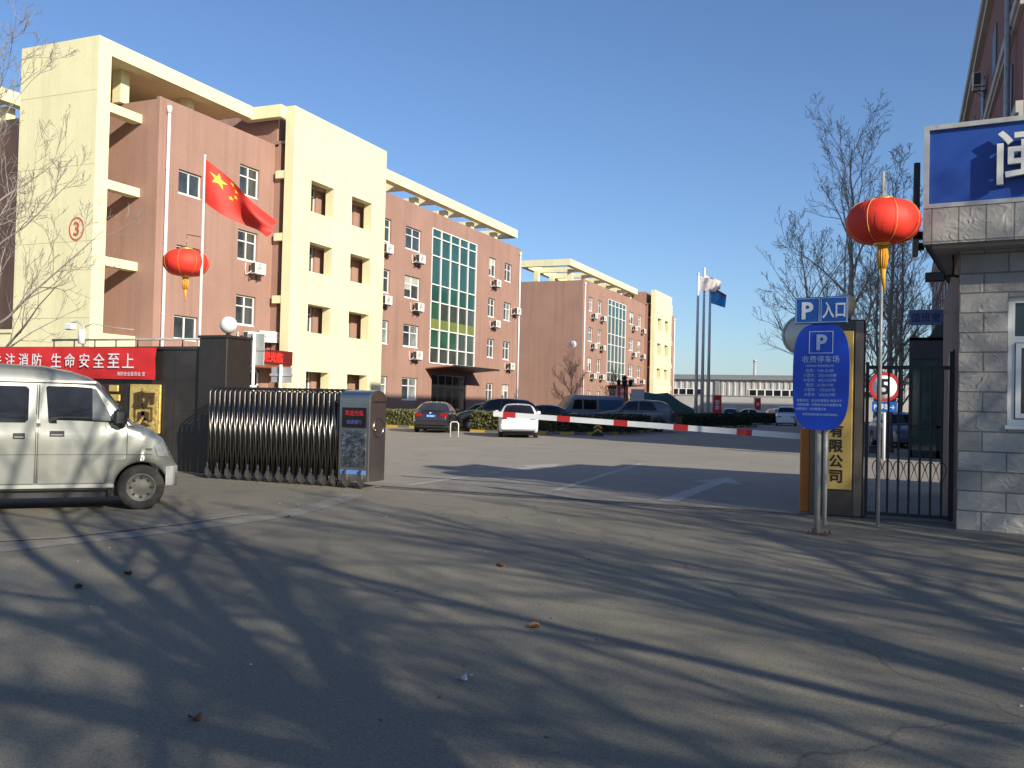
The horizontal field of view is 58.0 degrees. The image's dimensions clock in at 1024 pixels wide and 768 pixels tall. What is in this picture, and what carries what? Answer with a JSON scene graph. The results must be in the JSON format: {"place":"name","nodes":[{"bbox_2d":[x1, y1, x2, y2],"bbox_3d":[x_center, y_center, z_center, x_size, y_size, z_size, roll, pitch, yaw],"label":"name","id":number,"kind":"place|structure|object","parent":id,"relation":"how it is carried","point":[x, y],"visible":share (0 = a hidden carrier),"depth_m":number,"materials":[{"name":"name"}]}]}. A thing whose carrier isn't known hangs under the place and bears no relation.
{"place":"outdoors","nodes":[
{"label":"outdoors","id":0,"kind":"place"},
{"bbox_2d":[0,35,521,412],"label":"office building","id":1,"kind":"structure","parent":0,"point":[149,132],"depth_m":47.64,"materials":[{"name":"beige paint"}]},
{"bbox_2d":[174,315,195,341],"bbox_3d":[-15.358,-2.597,43.278,0.140,1.140,1.650,1,-1,23],"label":"window","id":2,"kind":"structure","parent":1,"relation":"in","point":[184,327],"depth_m":43.36,"materials":[{"name":"grey glass"}]},
{"bbox_2d":[178,170,200,199],"bbox_3d":[-15.197,-9.344,43.417,0.140,1.140,1.650,1,-1,23],"label":"window","id":3,"kind":"structure","parent":1,"relation":"in","point":[188,184],"depth_m":43.50,"materials":[{"name":"grey glass"}]},
{"bbox_2d":[236,295,253,326],"bbox_3d":[-13.681,-3.727,47.176,0.140,1.540,1.630,1,-1,23],"label":"window","id":4,"kind":"structure","parent":1,"relation":"in","point":[244,304],"depth_m":47.28,"materials":[{"name":"grey glass"}]},
{"bbox_2d":[237,229,255,261],"bbox_3d":[-13.602,-7.026,47.244,0.140,1.540,1.630,1,-1,23],"label":"window","id":5,"kind":"structure","parent":1,"relation":"in","point":[246,240],"depth_m":47.34,"materials":[{"name":"grey glass"}]},
{"bbox_2d":[239,164,257,199],"bbox_3d":[-13.523,-10.324,47.312,0.140,1.540,1.630,1,-1,23],"label":"window","id":6,"kind":"structure","parent":1,"relation":"in","point":[248,176],"depth_m":47.43,"materials":[{"name":"white glass"}]},
{"bbox_2d":[245,262,265,282],"bbox_3d":[-13.147,-5.722,47.348,0.555,0.960,1.072,1,-1,23],"label":"air conditioner","id":7,"kind":"object","parent":1,"relation":"attached to","point":[258,269],"visible":1,"depth_m":47.18,"materials":[{"name":"white plastic"}]},
{"bbox_2d":[258,331,275,349],"bbox_3d":[-12.752,-2.236,47.565,1.072,0.960,0.555,2,-1,-29],"label":"air conditioner","id":8,"kind":"object","parent":1,"relation":"attached to","point":[270,337],"visible":0.59,"depth_m":47.46,"materials":[{"name":"white plastic"}]},
{"bbox_2d":[264,349,292,365],"bbox_3d":[-12.226,-1.365,46.500,0.132,0.720,3.800,1,-1,23],"label":"lit sign","id":9,"kind":"object","parent":1,"relation":"attached to","point":[275,357],"visible":0.67,"depth_m":47.10,"materials":[{"name":"plastic"}]},
{"bbox_2d":[382,320,387,344],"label":"window","id":10,"kind":"structure","parent":1,"relation":"in","point":[384,323],"depth_m":59.99,"materials":[{"name":"clear glass"}]},
{"bbox_2d":[383,269,388,293],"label":"window","id":11,"kind":"structure","parent":1,"relation":"in","point":[385,276],"depth_m":60.02,"materials":[{"name":"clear glass"}]},
{"bbox_2d":[384,219,389,242],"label":"window","id":12,"kind":"structure","parent":1,"relation":"in","point":[387,222],"depth_m":60.14,"materials":[{"name":"clear glass"}]},
{"bbox_2d":[402,378,416,400],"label":"window","id":13,"kind":"structure","parent":1,"relation":"in","point":[408,384],"depth_m":63.02,"materials":[{"name":"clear glass"}]},
{"bbox_2d":[403,324,417,348],"bbox_3d":[-6.970,-3.242,62.951,0.140,1.540,2.270,1,-1,23],"label":"window","id":14,"kind":"structure","parent":1,"relation":"in","point":[409,331],"depth_m":63.05,"materials":[{"name":"clear glass"}]},
{"bbox_2d":[404,275,418,300],"bbox_3d":[-6.892,-6.540,63.019,0.140,1.540,2.270,1,-1,23],"label":"window","id":15,"kind":"structure","parent":1,"relation":"in","point":[411,289],"depth_m":63.18,"materials":[{"name":"clear glass"}]},
{"bbox_2d":[406,226,419,252],"bbox_3d":[-6.813,-9.839,63.087,0.140,1.540,2.270,1,-1,23],"label":"window","id":16,"kind":"structure","parent":1,"relation":"in","point":[412,235],"depth_m":63.22,"materials":[{"name":"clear glass"}]},
{"bbox_2d":[409,351,422,364],"bbox_3d":[-6.559,-1.761,62.960,0.555,0.960,1.072,1,-1,23],"label":"air conditioner","id":17,"kind":"object","parent":1,"relation":"attached to","point":[417,355],"visible":1,"depth_m":62.77,"materials":[{"name":"white plastic"}]},
{"bbox_2d":[410,302,423,317],"bbox_3d":[-6.461,-5.058,63.074,0.555,0.960,1.072,1,-1,23],"label":"air conditioner","id":18,"kind":"object","parent":1,"relation":"attached to","point":[419,307],"visible":1,"depth_m":62.90,"materials":[{"name":"white plastic"}]},
{"bbox_2d":[431,374,465,410],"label":"entrance door","id":19,"kind":"structure","parent":1,"relation":"in","point":[449,389],"depth_m":68.66,"materials":[{"name":"glass"}]},
{"bbox_2d":[0,0,980,379],"label":"sky","id":20,"kind":"structure","parent":0,"point":[646,145],"materials":[{"name":"blue"}]},
{"bbox_2d":[0,472,1023,767],"bbox_3d":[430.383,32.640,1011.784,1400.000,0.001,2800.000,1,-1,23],"label":"ground","id":21,"kind":"structure","parent":0,"point":[664,638],"depth_m":5.94,"materials":[{"name":"asphalt"}]},
{"bbox_2d":[0,363,177,509],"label":"minivan","id":22,"kind":"object","parent":21,"relation":"on","point":[64,433],"visible":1,"depth_m":11.66,"materials":[{"name":"silver metal"}]},
{"bbox_2d":[0,513,248,540],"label":"road marking","id":23,"kind":"object","parent":21,"relation":"on","point":[125,529],"visible":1,"depth_m":10.16,"materials":[{"name":"paint"}]},
{"bbox_2d":[0,494,364,551],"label":"road marking","id":24,"kind":"object","parent":21,"relation":"on","point":[340,499],"visible":1,"depth_m":10.44,"materials":[{"name":"paint"}]},
{"bbox_2d":[204,387,385,488],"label":"retractable gate","id":25,"kind":"structure","parent":21,"relation":"on","point":[333,436],"depth_m":16.18,"materials":[{"name":"metal"}]},
{"bbox_2d":[25,496,1023,738],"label":"fallen leaves","id":26,"kind":"object","parent":21,"relation":"on","point":[438,697],"visible":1,"depth_m":6.47,"materials":[{"name":"brown plant"}]},
{"bbox_2d":[375,486,808,516],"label":"gate track","id":27,"kind":"structure","parent":21,"relation":"on","point":[752,511],"depth_m":14.29,"materials":[{"name":"metal"}]},
{"bbox_2d":[674,374,908,398],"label":"factory shed","id":28,"kind":"structure","parent":21,"relation":"on","point":[756,385],"depth_m":167.41,"materials":[{"name":"white metal"}]},
{"bbox_2d":[674,388,700,394],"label":"window","id":29,"kind":"structure","parent":28,"relation":"in","point":[680,391],"depth_m":170.90,"materials":[{"name":"clear glass"}]},
{"bbox_2d":[749,389,792,396],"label":"window","id":30,"kind":"structure","parent":28,"relation":"in","point":[752,392],"depth_m":164.91,"materials":[{"name":"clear glass"}]},
{"bbox_2d":[674,394,908,421],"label":"yard wall","id":31,"kind":"structure","parent":21,"relation":"on","point":[738,403],"depth_m":147.03,"materials":[{"name":"paint"}]},
{"bbox_2d":[793,296,849,535],"bbox_3d":[3.757,0.384,11.228,0.676,2.875,0.220,1,-1,35],"label":"parking sign","id":32,"kind":"object","parent":21,"relation":"on","point":[821,367],"visible":1,"depth_m":11.19,"materials":[{"name":"metal"}]},
{"bbox_2d":[876,172,885,526],"bbox_3d":[4.821,-0.466,12.072,0.060,4.660,0.168,1,-1,23],"label":"lantern pole","id":33,"kind":"object","parent":21,"relation":"on","point":[883,186],"visible":0.74,"depth_m":12.11,"materials":[{"name":"metal"}]},
{"bbox_2d":[845,196,921,291],"bbox_3d":[4.824,-1.815,12.028,0.921,1.234,0.921,1,-1,23],"label":"red lantern","id":34,"kind":"object","parent":33,"relation":"hanging from","point":[882,224],"visible":1,"depth_m":11.74,"materials":[{"name":"fabric"}]},
{"bbox_2d":[923,201,1023,534],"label":"guardhouse","id":35,"kind":"structure","parent":21,"relation":"on","point":[983,326],"depth_m":11.81,"materials":[{"name":"stone"}]},
{"bbox_2d":[864,351,954,521],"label":"side gate","id":36,"kind":"structure","parent":35,"relation":"attached to","point":[951,369],"depth_m":12.78,"materials":[{"name":"metal"}]},
{"bbox_2d":[912,162,923,257],"bbox_3d":[5.713,-2.408,12.973,0.160,1.020,1.600,1,-1,23],"label":"side signboard","id":37,"kind":"object","parent":35,"relation":"attached to","point":[917,246],"visible":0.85,"depth_m":12.27,"materials":[{"name":"black paint"}]},
{"bbox_2d":[909,309,954,324],"bbox_3d":[5.970,-0.947,13.143,0.600,0.220,0.034,1,-1,23],"label":"door plate","id":38,"kind":"object","parent":35,"relation":"attached to","point":[925,317],"depth_m":13.15,"materials":[{"name":"metal"}]},
{"bbox_2d":[925,255,958,281],"bbox_3d":[5.779,-1.589,12.357,0.467,0.442,0.167,1,-1,23],"label":"floodlight","id":39,"kind":"object","parent":35,"relation":"attached to","point":[935,276],"visible":0.87,"depth_m":12.33,"materials":[{"name":"black paint"}]},
{"bbox_2d":[947,349,954,519],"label":"gate","id":40,"kind":"structure","parent":35,"relation":"in","point":[953,349],"depth_m":13.88,"materials":[{"name":"metal"}]},
{"bbox_2d":[923,115,1023,208],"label":"signboard","id":41,"kind":"object","parent":35,"relation":"on","point":[976,162],"visible":0.97,"depth_m":11.62},
{"bbox_2d":[1005,297,1023,429],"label":"window","id":42,"kind":"structure","parent":35,"relation":"in","point":[1015,387],"depth_m":11.74,"materials":[{"name":"white glass"}]},
{"bbox_2d":[929,0,1023,332],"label":"brick building","id":43,"kind":"structure","parent":21,"relation":"on","point":[997,57],"depth_m":34.81,"materials":[{"name":"brick"}]},
{"bbox_2d":[972,71,986,98],"bbox_3d":[19.923,-12.678,39.428,0.555,0.960,1.072,1,-1,23],"label":"air conditioner","id":44,"kind":"object","parent":43,"relation":"attached to","point":[976,81],"visible":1,"depth_m":39.02,"materials":[{"name":"white plastic"}]},
{"bbox_2d":[981,75,984,119],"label":"window","id":45,"kind":"structure","parent":43,"relation":"in","point":[982,88],"depth_m":40.74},
{"bbox_2d":[992,22,997,79],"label":"window","id":46,"kind":"structure","parent":43,"relation":"in","point":[994,53],"depth_m":35.29,"materials":[{"name":"glass"}]},
{"bbox_2d":[1010,64,1012,115],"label":"window","id":47,"kind":"structure","parent":43,"relation":"in","point":[1011,70],"depth_m":29.28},
{"bbox_2d":[177,419,952,522],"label":"courtyard pavement","id":48,"kind":"structure","parent":0,"point":[764,472],"depth_m":22.38,"materials":[{"name":"concrete"}]},
{"bbox_2d":[0,329,11,346],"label":"link block","id":49,"kind":"structure","parent":48,"relation":"on","point":[5,335],"depth_m":41.39,"materials":[{"name":"paint"}]},
{"bbox_2d":[0,87,19,120],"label":"office building","id":50,"kind":"structure","parent":48,"relation":"on","point":[7,98],"depth_m":47.51,"materials":[{"name":"paint"}]},
{"bbox_2d":[0,0,153,346],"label":"bare tree","id":51,"kind":"object","parent":48,"relation":"on","point":[28,297],"visible":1,"depth_m":24.53,"materials":[{"name":"brown plant"}]},
{"bbox_2d":[93,346,198,471],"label":"boundary wall","id":52,"kind":"structure","parent":48,"relation":"on","point":[177,372],"depth_m":18.24,"materials":[{"name":"stone"}]},
{"bbox_2d":[0,347,156,379],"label":"banner","id":53,"kind":"object","parent":52,"relation":"attached to","point":[113,363],"visible":0.93,"depth_m":18.98,"materials":[{"name":"red fabric"}]},
{"bbox_2d":[64,320,133,346],"bbox_3d":[-8.604,-1.055,19.270,1.761,0.571,0.258,1,-1,23],"label":"security camera","id":54,"kind":"object","parent":52,"relation":"on","point":[81,333],"visible":0.98,"depth_m":19.46,"materials":[{"name":"white plastic"}]},
{"bbox_2d":[109,385,120,403],"bbox_3d":[-8.102,0.469,18.832,0.310,0.910,0.050,1,-1,23],"label":"gold plaque","id":55,"kind":"object","parent":52,"relation":"attached to","point":[114,388],"visible":0.41,"depth_m":18.80,"materials":[{"name":"metal"}]},
{"bbox_2d":[52,338,199,346],"bbox_3d":[-7.919,-0.848,19.050,4.280,0.182,0.044,1,-1,23],"label":"wall rail","id":56,"kind":"object","parent":52,"relation":"on","point":[121,339],"depth_m":19.07,"materials":[{"name":"metal"}]},
{"bbox_2d":[129,384,161,433],"bbox_3d":[-7.351,0.495,18.492,0.800,0.980,0.086,1,-1,23],"label":"gold plaque","id":57,"kind":"object","parent":52,"relation":"attached to","point":[145,405],"visible":0.94,"depth_m":18.43,"materials":[{"name":"metal"}]},
{"bbox_2d":[186,154,206,345],"bbox_3d":[-9.695,-2.569,28.121,0.668,8.830,0.110,1,-1,23],"label":"flagpole","id":58,"kind":"object","parent":48,"relation":"on","point":[201,268],"visible":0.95,"depth_m":28.01,"materials":[{"name":"metal"}]},
{"bbox_2d":[162,247,208,301],"bbox_3d":[-9.979,-3.345,28.265,1.350,1.655,1.350,1,-1,23],"label":"red lantern","id":59,"kind":"object","parent":58,"relation":"hanging from","point":[185,263],"visible":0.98,"depth_m":27.83,"materials":[{"name":"fabric"}]},
{"bbox_2d":[205,160,276,236],"bbox_3d":[-8.231,-5.614,27.982,2.192,2.378,0.455,1,-1,1],"label":"national flag","id":60,"kind":"object","parent":58,"relation":"attached to","point":[226,196],"visible":1,"depth_m":28.05,"materials":[{"name":"fabric"}]},
{"bbox_2d":[196,335,252,473],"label":"gate pillar","id":61,"kind":"structure","parent":48,"relation":"on","point":[224,360],"depth_m":17.86,"materials":[{"name":"stone"}]},
{"bbox_2d":[219,316,237,334],"bbox_3d":[-5.572,-1.130,18.169,0.340,0.400,0.340,1,-1,23],"label":"globe lamp","id":62,"kind":"object","parent":61,"relation":"on","point":[228,325],"visible":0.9,"depth_m":18.05,"materials":[{"name":"white glass"}]},
{"bbox_2d":[247,334,264,393],"bbox_3d":[-6.974,0.242,24.940,0.580,3.210,0.120,1,-1,13],"label":"road sign","id":63,"kind":"object","parent":48,"relation":"on","point":[257,348],"visible":0.65,"depth_m":24.95,"materials":[{"name":"metal"}]},
{"bbox_2d":[270,365,292,391],"bbox_3d":[-6.354,0.670,25.311,0.680,2.400,0.120,1,-1,13],"label":"road sign","id":64,"kind":"object","parent":48,"relation":"on","point":[280,374],"visible":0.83,"depth_m":25.34,"materials":[{"name":"metal"}]},
{"bbox_2d":[386,408,469,426],"bbox_3d":[-7.553,1.866,52.546,13.246,1.132,1.309,1,-1,32],"label":"hedge","id":65,"kind":"object","parent":48,"relation":"on","point":[397,417],"visible":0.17,"depth_m":51.20,"materials":[{"name":"green plant"}]},
{"bbox_2d":[414,401,459,432],"bbox_3d":[-3.732,1.608,45.815,2.100,1.495,4.915,1,-1,2],"label":"parked car","id":66,"kind":"object","parent":48,"relation":"on","point":[435,415],"visible":0.93,"depth_m":43.64,"materials":[{"name":"grey paint"}]},
{"bbox_2d":[470,410,500,430],"bbox_3d":[-0.580,1.871,46.170,2.994,1.140,1.372,1,-1,35],"label":"hedge","id":67,"kind":"object","parent":48,"relation":"on","point":[487,420],"visible":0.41,"depth_m":46.11,"materials":[{"name":"green plant"}]},
{"bbox_2d":[456,398,538,430],"bbox_3d":[-0.772,1.599,48.007,4.608,1.745,2.100,1,-1,-2],"label":"parked car","id":68,"kind":"object","parent":48,"relation":"on","point":[499,404],"visible":0.39,"depth_m":47.24,"materials":[{"name":"black paint"}]},
{"bbox_2d":[495,404,540,437],"bbox_3d":[0.270,1.628,41.939,2.100,1.485,4.608,1,-1,0],"label":"parked car","id":69,"kind":"object","parent":48,"relation":"on","point":[506,425],"visible":0.88,"depth_m":39.73,"materials":[{"name":"white paint"}]},
{"bbox_2d":[501,464,558,470],"bbox_3d":[0.529,1.954,21.782,1.000,0.001,3.200,1,-1,26],"label":"arrow marking","id":70,"kind":"object","parent":48,"relation":"on","point":[538,466],"visible":1,"depth_m":21.87,"materials":[{"name":"white paint"}]},
{"bbox_2d":[535,405,577,413],"bbox_3d":[1.676,1.921,54.022,4.608,1.465,2.100,1,-1,3],"label":"parked car","id":71,"kind":"object","parent":48,"relation":"on","point":[549,409],"visible":0.12,"depth_m":53.27,"materials":[{"name":"black paint"}]},
{"bbox_2d":[470,429,656,434],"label":"kerb","id":72,"kind":"structure","parent":48,"relation":"on","point":[565,433],"depth_m":46.01,"materials":[{"name":"concrete"}]},
{"bbox_2d":[549,348,588,399],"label":"bare tree","id":73,"kind":"object","parent":48,"relation":"on","point":[571,377],"visible":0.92,"depth_m":76.19,"materials":[{"name":"brown plant"}]},
{"bbox_2d":[558,395,624,415],"bbox_3d":[4.776,1.780,59.852,5.080,2.135,1.729,2,-1,-19],"label":"minibus","id":74,"kind":"object","parent":48,"relation":"on","point":[587,405],"visible":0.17,"depth_m":59.16,"materials":[{"name":"paint"}]},
{"bbox_2d":[550,463,641,490],"bbox_3d":[2.021,1.952,19.953,0.141,0.001,8.633,1,-1,18],"label":"lane marking","id":75,"kind":"object","parent":48,"relation":"on","point":[576,483],"visible":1,"depth_m":18.76,"materials":[{"name":"white paint"}]},
{"bbox_2d":[538,412,655,432],"bbox_3d":[5.543,2.130,50.598,3.401,1.129,12.753,1,-1,32],"label":"hedge","id":76,"kind":"object","parent":48,"relation":"on","point":[550,426],"visible":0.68,"depth_m":46.67,"materials":[{"name":"green plant"}]},
{"bbox_2d":[518,259,676,405],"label":"office building","id":77,"kind":"structure","parent":48,"relation":"on","point":[556,316],"depth_m":101.66,"materials":[{"name":"paint"}]},
{"bbox_2d":[600,366,621,395],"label":"bare tree","id":78,"kind":"object","parent":48,"relation":"on","point":[613,379],"visible":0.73,"depth_m":83.19,"materials":[{"name":"brown plant"}]},
{"bbox_2d":[616,385,627,401],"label":"red banner","id":79,"kind":"object","parent":48,"relation":"on","point":[620,390],"visible":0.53,"depth_m":77.86,"materials":[{"name":"fabric"}]},
{"bbox_2d":[616,375,632,398],"bbox_3d":[7.285,1.161,60.029,0.890,3.500,0.890,3,-2,-45],"label":"street lamp","id":80,"kind":"object","parent":48,"relation":"on","point":[624,381],"visible":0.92,"depth_m":59.97,"materials":[{"name":"metal"}]},
{"bbox_2d":[599,400,675,431],"bbox_3d":[7.375,1.876,55.404,4.812,1.885,2.100,1,-1,7],"label":"parked car","id":81,"kind":"object","parent":48,"relation":"on","point":[662,411],"visible":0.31,"depth_m":54.53,"materials":[{"name":"grey paint"}]},
{"bbox_2d":[631,389,644,399],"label":"panel cabinet","id":82,"kind":"object","parent":48,"relation":"on","point":[637,394],"visible":0.29,"depth_m":76.44,"materials":[{"name":"metal"}]},
{"bbox_2d":[493,411,809,511],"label":"barrier gate","id":83,"kind":"structure","parent":48,"relation":"on","point":[803,435],"depth_m":14.38,"materials":[{"name":"metal"}]},
{"bbox_2d":[694,273,699,412],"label":"flagpole","id":84,"kind":"object","parent":48,"relation":"on","point":[696,368],"visible":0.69,"depth_m":70.12,"materials":[{"name":"metal"}]},
{"bbox_2d":[699,276,716,291],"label":"flag","id":85,"kind":"object","parent":84,"relation":"attached to","point":[705,284],"visible":1,"depth_m":70.02,"materials":[{"name":"fabric"}]},
{"bbox_2d":[660,478,739,500],"bbox_3d":[3.579,1.934,17.280,1.000,0.001,5.700,1,-1,23],"label":"arrow marking","id":86,"kind":"object","parent":48,"relation":"on","point":[710,484],"visible":1,"depth_m":17.03,"materials":[{"name":"white paint"}]},
{"bbox_2d":[700,268,705,412],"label":"flagpole","id":87,"kind":"object","parent":48,"relation":"on","point":[702,363],"visible":0.69,"depth_m":70.14,"materials":[{"name":"metal"}]},
{"bbox_2d":[659,412,752,425],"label":"hedge","id":88,"kind":"object","parent":48,"relation":"on","point":[712,419],"visible":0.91,"depth_m":69.32,"materials":[{"name":"green plant"}]},
{"bbox_2d":[706,291,710,413],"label":"flagpole","id":89,"kind":"object","parent":48,"relation":"on","point":[708,370],"visible":0.66,"depth_m":70.15,"materials":[{"name":"metal"}]},
{"bbox_2d":[711,290,725,307],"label":"flag","id":90,"kind":"object","parent":89,"relation":"attached to","point":[718,297],"visible":1,"depth_m":70.07,"materials":[{"name":"fabric"}]},
{"bbox_2d":[712,394,721,413],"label":"red banner","id":91,"kind":"object","parent":48,"relation":"on","point":[716,403],"visible":0.96,"depth_m":110.00,"materials":[{"name":"fabric"}]},
{"bbox_2d":[734,412,775,424],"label":"hedge","id":92,"kind":"object","parent":48,"relation":"on","point":[765,418],"visible":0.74,"depth_m":87.73,"materials":[{"name":"green plant"}]},
{"bbox_2d":[774,406,796,425],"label":"parked car","id":93,"kind":"object","parent":48,"relation":"on","point":[785,415],"visible":0.89,"depth_m":85.28,"materials":[{"name":"white paint"}]},
{"bbox_2d":[782,316,811,428],"bbox_3d":[4.351,0.422,13.856,0.630,2.935,0.140,1,-1,23],"label":"convex mirror","id":94,"kind":"object","parent":48,"relation":"on","point":[791,330],"visible":0.32,"depth_m":13.92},
{"bbox_2d":[756,88,913,387],"bbox_3d":[12.143,-4.253,34.396,5.559,13.516,6.761,1,-1,23],"label":"bare tree","id":95,"kind":"object","parent":48,"relation":"on","point":[850,245],"visible":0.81,"depth_m":33.84,"materials":[{"name":"brown plant"}]},
{"bbox_2d":[752,210,921,389],"bbox_3d":[12.477,-2.040,35.559,6.041,9.174,6.214,1,-1,23],"label":"bare tree","id":96,"kind":"object","parent":48,"relation":"on","point":[805,279],"visible":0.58,"depth_m":35.27,"materials":[{"name":"brown plant"}]},
{"bbox_2d":[809,320,865,517],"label":"gate pillar","id":97,"kind":"structure","parent":48,"relation":"on","point":[844,503],"depth_m":13.09,"materials":[{"name":"brown metal"}]},
{"bbox_2d":[827,331,853,489],"bbox_3d":[4.645,0.372,13.153,0.380,2.260,0.037,1,-1,23],"label":"company sign","id":98,"kind":"object","parent":97,"relation":"attached to","point":[839,473],"visible":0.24,"depth_m":13.10,"materials":[{"name":"gold metal"}]},
{"bbox_2d":[838,294,855,319],"bbox_3d":[4.789,-1.107,13.326,0.330,0.390,0.330,1,-1,23],"label":"globe lamp","id":99,"kind":"object","parent":97,"relation":"on","point":[851,304],"visible":0.47,"depth_m":13.20,"materials":[{"name":"glass"}]},
{"bbox_2d":[827,244,911,418],"bbox_3d":[20.211,-3.306,50.152,5.951,12.648,4.587,1,-1,23],"label":"bare tree","id":100,"kind":"object","parent":48,"relation":"on","point":[874,399],"visible":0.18,"depth_m":50.26,"materials":[{"name":"brown plant"}]},
{"bbox_2d":[869,372,900,459],"bbox_3d":[11.588,1.000,28.777,0.920,2.740,0.105,1,-1,23],"label":"speed sign","id":101,"kind":"object","parent":48,"relation":"on","point":[893,388],"visible":0.69,"depth_m":28.74,"materials":[{"name":"metal"}]},
{"bbox_2d":[869,412,907,445],"bbox_3d":[16.820,1.966,40.081,2.100,1.525,4.505,1,-1,8],"label":"parked car","id":102,"kind":"object","parent":48,"relation":"on","point":[903,429],"visible":0.34,"depth_m":39.30,"materials":[{"name":"black paint"}]},
{"bbox_2d":[837,142,943,451],"bbox_3d":[14.474,-3.344,34.954,4.353,11.822,3.530,0,-2,44],"label":"bare tree","id":103,"kind":"object","parent":48,"relation":"on","point":[888,318],"visible":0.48,"depth_m":34.65,"materials":[{"name":"brown plant"}]},
{"bbox_2d":[866,239,937,402],"bbox_3d":[24.228,-3.133,58.503,3.636,12.844,4.849,2,-1,-25],"label":"bare tree","id":104,"kind":"object","parent":48,"relation":"on","point":[896,364],"visible":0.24,"depth_m":58.12,"materials":[{"name":"brown plant"}]},
{"bbox_2d":[864,185,944,445],"bbox_3d":[17.642,-3.142,41.599,3.617,11.866,4.754,0,-2,52],"label":"bare tree","id":105,"kind":"object","parent":48,"relation":"on","point":[902,402],"visible":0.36,"depth_m":41.46,"materials":[{"name":"brown plant"}]},
{"bbox_2d":[362,488,805,519],"bbox_3d":[0.819,1.809,14.175,7.050,0.001,0.420,1,-1,23],"label":"concrete apron","id":106,"kind":"object","parent":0,"point":[608,504],"visible":1,"depth_m":13.97,"materials":[{"name":"concrete"}]},
{"bbox_2d":[628,392,693,412],"bbox_3d":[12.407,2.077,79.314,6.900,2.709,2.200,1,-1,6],"label":"parked car","id":107,"kind":"object","parent":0,"point":[674,404],"visible":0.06,"depth_m":78.22,"materials":[{"name":"metal"}]},
{"bbox_2d":[909,325,942,458],"bbox_3d":[15.117,0.237,31.613,2.850,4.550,3.000,1,-1,23],"label":"entrance porch","id":108,"kind":"object","parent":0,"point":[926,351],"visible":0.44,"depth_m":30.64,"materials":[{"name":"black paint"}]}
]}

